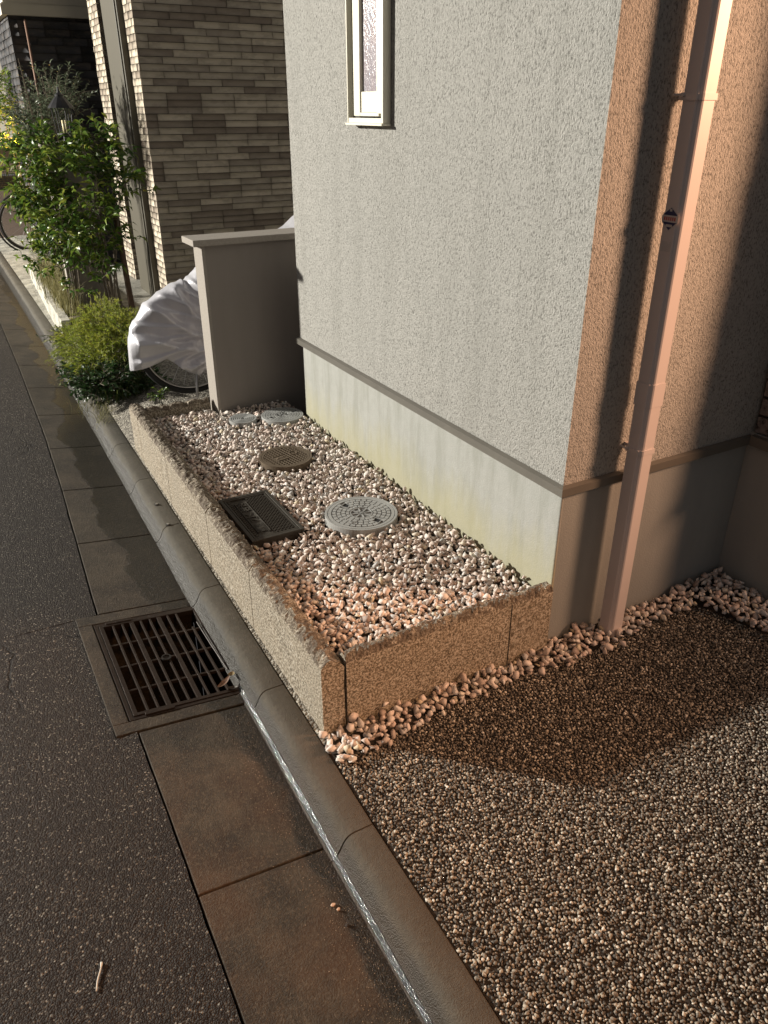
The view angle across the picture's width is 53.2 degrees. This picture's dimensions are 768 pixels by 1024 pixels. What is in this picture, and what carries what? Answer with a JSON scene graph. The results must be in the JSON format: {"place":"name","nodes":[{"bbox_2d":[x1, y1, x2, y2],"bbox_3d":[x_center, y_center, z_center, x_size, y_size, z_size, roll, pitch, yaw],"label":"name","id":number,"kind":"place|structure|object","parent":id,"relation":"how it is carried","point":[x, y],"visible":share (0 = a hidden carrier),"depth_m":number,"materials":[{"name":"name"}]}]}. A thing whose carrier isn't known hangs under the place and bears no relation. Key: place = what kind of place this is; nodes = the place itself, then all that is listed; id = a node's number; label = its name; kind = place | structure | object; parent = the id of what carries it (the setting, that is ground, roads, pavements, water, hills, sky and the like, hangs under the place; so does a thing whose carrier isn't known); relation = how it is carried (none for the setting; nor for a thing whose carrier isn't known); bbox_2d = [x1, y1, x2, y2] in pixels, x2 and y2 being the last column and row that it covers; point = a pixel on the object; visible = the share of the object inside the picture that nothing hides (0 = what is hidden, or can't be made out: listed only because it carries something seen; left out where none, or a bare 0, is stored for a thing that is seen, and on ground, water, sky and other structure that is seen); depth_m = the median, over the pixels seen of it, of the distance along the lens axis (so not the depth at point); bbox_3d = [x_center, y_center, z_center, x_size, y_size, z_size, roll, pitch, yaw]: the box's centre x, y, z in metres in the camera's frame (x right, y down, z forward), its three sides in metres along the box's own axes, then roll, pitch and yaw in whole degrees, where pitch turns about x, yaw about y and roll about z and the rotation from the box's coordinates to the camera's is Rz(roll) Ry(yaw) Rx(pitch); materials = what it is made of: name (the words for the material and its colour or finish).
{"place":"outdoors","nodes":[
{"label":"outdoors","id":0,"kind":"place"},
{"bbox_2d":[0,144,33,237],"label":"pink wall","id":1,"kind":"structure","parent":0,"point":[12,227],"depth_m":10.64,"materials":[{"name":"paint"}]},
{"bbox_2d":[10,253,98,317],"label":"dry grass","id":2,"kind":"structure","parent":0,"point":[57,291],"depth_m":6.46,"materials":[{"name":"beige plant"}]},
{"bbox_2d":[0,235,151,355],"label":"paved forecourt","id":3,"kind":"structure","parent":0,"point":[140,295],"depth_m":8.04,"materials":[{"name":"concrete"}]},
{"bbox_2d":[0,65,12,142],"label":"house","id":4,"kind":"structure","parent":3,"relation":"on","point":[2,127],"depth_m":13.11,"materials":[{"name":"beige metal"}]},
{"bbox_2d":[0,171,32,250],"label":"bicycle","id":5,"kind":"object","parent":3,"relation":"on","point":[4,178],"visible":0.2,"depth_m":9.45,"materials":[{"name":"rubber"}]},
{"bbox_2d":[0,65,38,251],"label":"tall tree","id":6,"kind":"object","parent":3,"relation":"on","point":[5,99],"visible":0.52,"depth_m":8.31,"materials":[{"name":"green plant"}]},
{"bbox_2d":[36,324,79,347],"bbox_3d":[-2.350,-1.285,5.681,0.397,0.224,0.399,-15,31,-26],"label":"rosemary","id":7,"kind":"object","parent":3,"relation":"on","point":[54,335],"visible":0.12,"depth_m":5.62,"materials":[{"name":"green plant"}]},
{"bbox_2d":[0,0,120,264],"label":"dark brick house","id":8,"kind":"structure","parent":3,"relation":"on","point":[41,32],"depth_m":7.76,"materials":[{"name":"tile"}]},
{"bbox_2d":[38,141,113,306],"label":"gate wall","id":9,"kind":"structure","parent":3,"relation":"on","point":[86,283],"depth_m":6.25,"materials":[{"name":"paint"}]},
{"bbox_2d":[48,86,73,141],"bbox_3d":[-2.449,-3.024,5.838,0.196,0.375,0.196,-15,31,-26],"label":"lantern","id":10,"kind":"object","parent":9,"relation":"on","point":[59,100],"visible":0.83,"depth_m":5.78,"materials":[{"name":"black metal"}]},
{"bbox_2d":[29,265,128,328],"bbox_3d":[-2.909,-2.011,7.114,0.565,0.188,2.740,-15,31,-26],"label":"stone planter","id":11,"kind":"object","parent":3,"relation":"on","point":[58,316],"visible":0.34,"depth_m":6.46,"materials":[{"name":"concrete"}]},
{"bbox_2d":[0,117,99,315],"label":"leafy shrub","id":12,"kind":"object","parent":11,"relation":"on","point":[46,187],"visible":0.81,"depth_m":5.69,"materials":[{"name":"green plant"}]},
{"bbox_2d":[1,59,98,164],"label":"olive shrub","id":13,"kind":"object","parent":11,"relation":"on","point":[42,108],"visible":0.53,"depth_m":6.35,"materials":[{"name":"green plant"}]},
{"bbox_2d":[25,112,160,307],"bbox_3d":[-2.130,-2.115,5.684,0.931,1.503,0.688,-15,31,-26],"label":"leafy shrub","id":14,"kind":"object","parent":11,"relation":"in","point":[83,235],"visible":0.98,"depth_m":5.56,"materials":[{"name":"green plant"}]},
{"bbox_2d":[114,213,135,317],"bbox_3d":[-1.992,-1.841,5.938,0.063,0.901,0.055,-15,31,-26],"label":"tree stake","id":15,"kind":"object","parent":3,"relation":"on","point":[130,298],"visible":0.5,"depth_m":5.92,"materials":[{"name":"brown wood"}]},
{"bbox_2d":[86,0,293,295],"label":"tiled house","id":16,"kind":"structure","parent":3,"relation":"on","point":[194,96],"depth_m":6.59,"materials":[{"name":"tile"}]},
{"bbox_2d":[0,325,240,1023],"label":"road","id":17,"kind":"structure","parent":0,"point":[93,872],"depth_m":1.96,"materials":[{"name":"grey asphalt"}]},
{"bbox_2d":[96,962,102,991],"bbox_3d":[-0.602,0.981,1.619,0.006,0.004,0.062,-4,28,-7],"label":"twig","id":18,"kind":"object","parent":17,"relation":"on","point":[101,963],"visible":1,"depth_m":1.62,"materials":[{"name":"wood"}]},
{"bbox_2d":[0,251,501,1023],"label":"ground","id":19,"kind":"structure","parent":0,"point":[334,763],"depth_m":2.12,"materials":[{"name":"grey concrete"}]},
{"bbox_2d":[0,273,421,1023],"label":"gutter","id":20,"kind":"object","parent":19,"relation":"on","point":[250,867],"visible":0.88,"depth_m":2.08,"materials":[{"name":"concrete"}]},
{"bbox_2d":[93,607,239,721],"bbox_3d":[-0.739,0.514,2.620,0.376,0.068,0.554,-9,28,-29],"label":"drain grate","id":21,"kind":"object","parent":20,"relation":"in","point":[104,632],"visible":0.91,"depth_m":2.59,"materials":[{"name":"metal"}]},
{"bbox_2d":[217,675,229,686],"bbox_3d":[-0.519,0.552,2.491,0.020,0.010,0.058,16,40,28],"label":"fallen leaf","id":22,"kind":"object","parent":21,"relation":"on","point":[223,681],"visible":1,"depth_m":2.49,"materials":[{"name":"brown plant"}]},
{"bbox_2d":[222,716,410,1022],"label":"sand grains","id":23,"kind":"object","parent":20,"relation":"on","point":[317,881],"visible":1,"depth_m":1.87},
{"bbox_2d":[238,686,432,1023],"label":"water","id":24,"kind":"structure","parent":20,"relation":"on","point":[386,947],"depth_m":1.89,"materials":[{"name":"clear liquid"}]},
{"bbox_2d":[318,853,359,917],"bbox_3d":[-0.110,0.910,1.850,0.034,0.007,0.227,-15,31,-26],"label":"gutter grit","id":25,"kind":"object","parent":20,"relation":"on","point":[340,885],"visible":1,"depth_m":1.86,"materials":[{"name":"gravel"}]},
{"bbox_2d":[0,252,500,1023],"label":"kerb","id":26,"kind":"structure","parent":19,"relation":"on","point":[440,978],"depth_m":2.13,"materials":[{"name":"concrete"}]},
{"bbox_2d":[55,397,122,426],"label":"dry weeds","id":27,"kind":"object","parent":26,"relation":"on","point":[99,408],"visible":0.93,"depth_m":4.58,"materials":[{"name":"brown plant"}]},
{"bbox_2d":[101,339,552,744],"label":"yard ground","id":28,"kind":"structure","parent":0,"point":[122,410],"depth_m":4.43,"materials":[{"name":"grey concrete"}]},
{"bbox_2d":[44,291,152,384],"bbox_3d":[-1.863,-1.100,4.934,0.675,0.611,1.065,-31,40,-44],"label":"golden conifer","id":29,"kind":"object","parent":28,"relation":"on","point":[97,338],"visible":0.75,"depth_m":4.79,"materials":[{"name":"green plant"}]},
{"bbox_2d":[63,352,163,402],"bbox_3d":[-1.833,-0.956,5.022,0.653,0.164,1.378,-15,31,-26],"label":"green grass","id":30,"kind":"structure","parent":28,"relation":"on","point":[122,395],"depth_m":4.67,"materials":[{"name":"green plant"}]},
{"bbox_2d":[55,351,172,405],"bbox_3d":[-1.712,-0.880,4.807,0.644,0.330,0.746,-15,31,-26],"label":"ground cover plant","id":31,"kind":"object","parent":28,"relation":"on","point":[108,369],"visible":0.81,"depth_m":4.63,"materials":[{"name":"green plant"}]},
{"bbox_2d":[147,386,169,404],"bbox_3d":[-1.297,-0.669,4.431,0.148,0.116,0.123,-15,31,-26],"label":"weed","id":32,"kind":"object","parent":28,"relation":"on","point":[160,393],"visible":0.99,"depth_m":4.43,"materials":[{"name":"green plant"}]},
{"bbox_2d":[143,361,208,400],"bbox_3d":[-0.671,-1.197,4.592,1.650,0.841,0.270,-15,31,-26],"label":"bicycle","id":33,"kind":"object","parent":28,"relation":"on","point":[150,372],"visible":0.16,"depth_m":4.45,"materials":[{"name":"rubber"}]},
{"bbox_2d":[128,215,293,374],"bbox_3d":[-0.719,-1.290,4.518,1.636,0.882,0.677,-15,31,-26],"label":"bicycle cover","id":34,"kind":"object","parent":33,"relation":"on","point":[166,323],"visible":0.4,"depth_m":4.24,"materials":[{"name":"white fabric"}]},
{"bbox_2d":[181,228,306,416],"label":"garden wall","id":35,"kind":"structure","parent":28,"relation":"on","point":[248,296],"depth_m":3.95,"materials":[{"name":"paint"}]},
{"bbox_2d":[129,397,552,742],"bbox_3d":[-0.402,-0.028,3.267,0.821,0.311,2.397,-15,31,-26],"label":"granite edging","id":36,"kind":"object","parent":28,"relation":"on","point":[334,691],"visible":0.94,"depth_m":2.39,"materials":[{"name":"beige stone"}]},
{"bbox_2d":[152,400,531,654],"bbox_3d":[-0.350,-0.096,3.236,0.767,0.067,2.299,-15,31,-26],"label":"gravel bed","id":37,"kind":"object","parent":36,"relation":"in","point":[211,429],"visible":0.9,"depth_m":2.83,"materials":[{"name":"beige gravel"}]},
{"bbox_2d":[229,413,256,427],"bbox_3d":[-0.725,-0.471,3.943,0.140,0.025,0.140,-15,31,-26],"label":"manhole lid","id":38,"kind":"object","parent":37,"relation":"on","point":[243,419],"visible":1,"depth_m":3.92,"materials":[{"name":"grey concrete"}]},
{"bbox_2d":[218,490,304,551],"bbox_3d":[-0.484,0.032,3.007,0.208,0.056,0.384,-15,31,-26],"label":"meter cover","id":39,"kind":"object","parent":37,"relation":"on","point":[259,519],"visible":0.93,"depth_m":2.97,"materials":[{"name":"black metal"}]},
{"bbox_2d":[261,407,303,427],"bbox_3d":[-0.527,-0.489,3.985,0.216,0.040,0.216,16,32,28],"label":"manhole lid","id":40,"kind":"object","parent":37,"relation":"on","point":[282,416],"visible":0.89,"depth_m":3.96,"materials":[{"name":"grey concrete"}]},
{"bbox_2d":[259,446,311,474],"bbox_3d":[-0.449,-0.238,3.505,0.240,0.041,0.240,-22,35,-35],"label":"manhole lid","id":41,"kind":"object","parent":37,"relation":"in","point":[284,458],"visible":0.99,"depth_m":3.47,"materials":[{"name":"metal"}]},
{"bbox_2d":[325,496,397,538],"bbox_3d":[-0.089,0.019,3.003,0.284,0.041,0.284,14,31,24],"label":"manhole lid","id":42,"kind":"object","parent":37,"relation":"in","point":[353,517],"visible":0.96,"depth_m":2.97,"materials":[{"name":"grey plastic"}]},
{"bbox_2d":[283,0,767,641],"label":"stucco house","id":43,"kind":"structure","parent":28,"relation":"on","point":[531,242],"depth_m":2.42,"materials":[{"name":"paint"}]},
{"bbox_2d":[345,0,390,125],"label":"window","id":44,"kind":"structure","parent":43,"relation":"in","point":[368,22],"depth_m":2.68,"materials":[{"name":"beige metal"}]},
{"bbox_2d":[315,578,767,1023],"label":"driveway","id":45,"kind":"structure","parent":0,"point":[413,718],"depth_m":1.93,"materials":[{"name":"brown gravel"}]},
{"bbox_2d":[319,567,767,763],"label":"gravel strip","id":46,"kind":"object","parent":45,"relation":"on","point":[445,689],"visible":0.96,"depth_m":2.52,"materials":[{"name":"beige gravel"}]},
{"bbox_2d":[336,757,343,761],"bbox_3d":[-0.121,0.684,2.120,0.025,0.016,0.019,-15,31,-26],"label":"loose stone","id":47,"kind":"object","parent":46,"relation":"on","point":[338,759],"visible":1,"depth_m":2.12,"materials":[{"name":"beige stone"}]},
{"bbox_2d":[347,755,356,762],"bbox_3d":[-0.087,0.683,2.121,0.027,0.015,0.022,-15,31,-26],"label":"loose stone","id":48,"kind":"object","parent":46,"relation":"on","point":[351,759],"visible":1,"depth_m":2.12,"materials":[{"name":"beige stone"}]}
]}

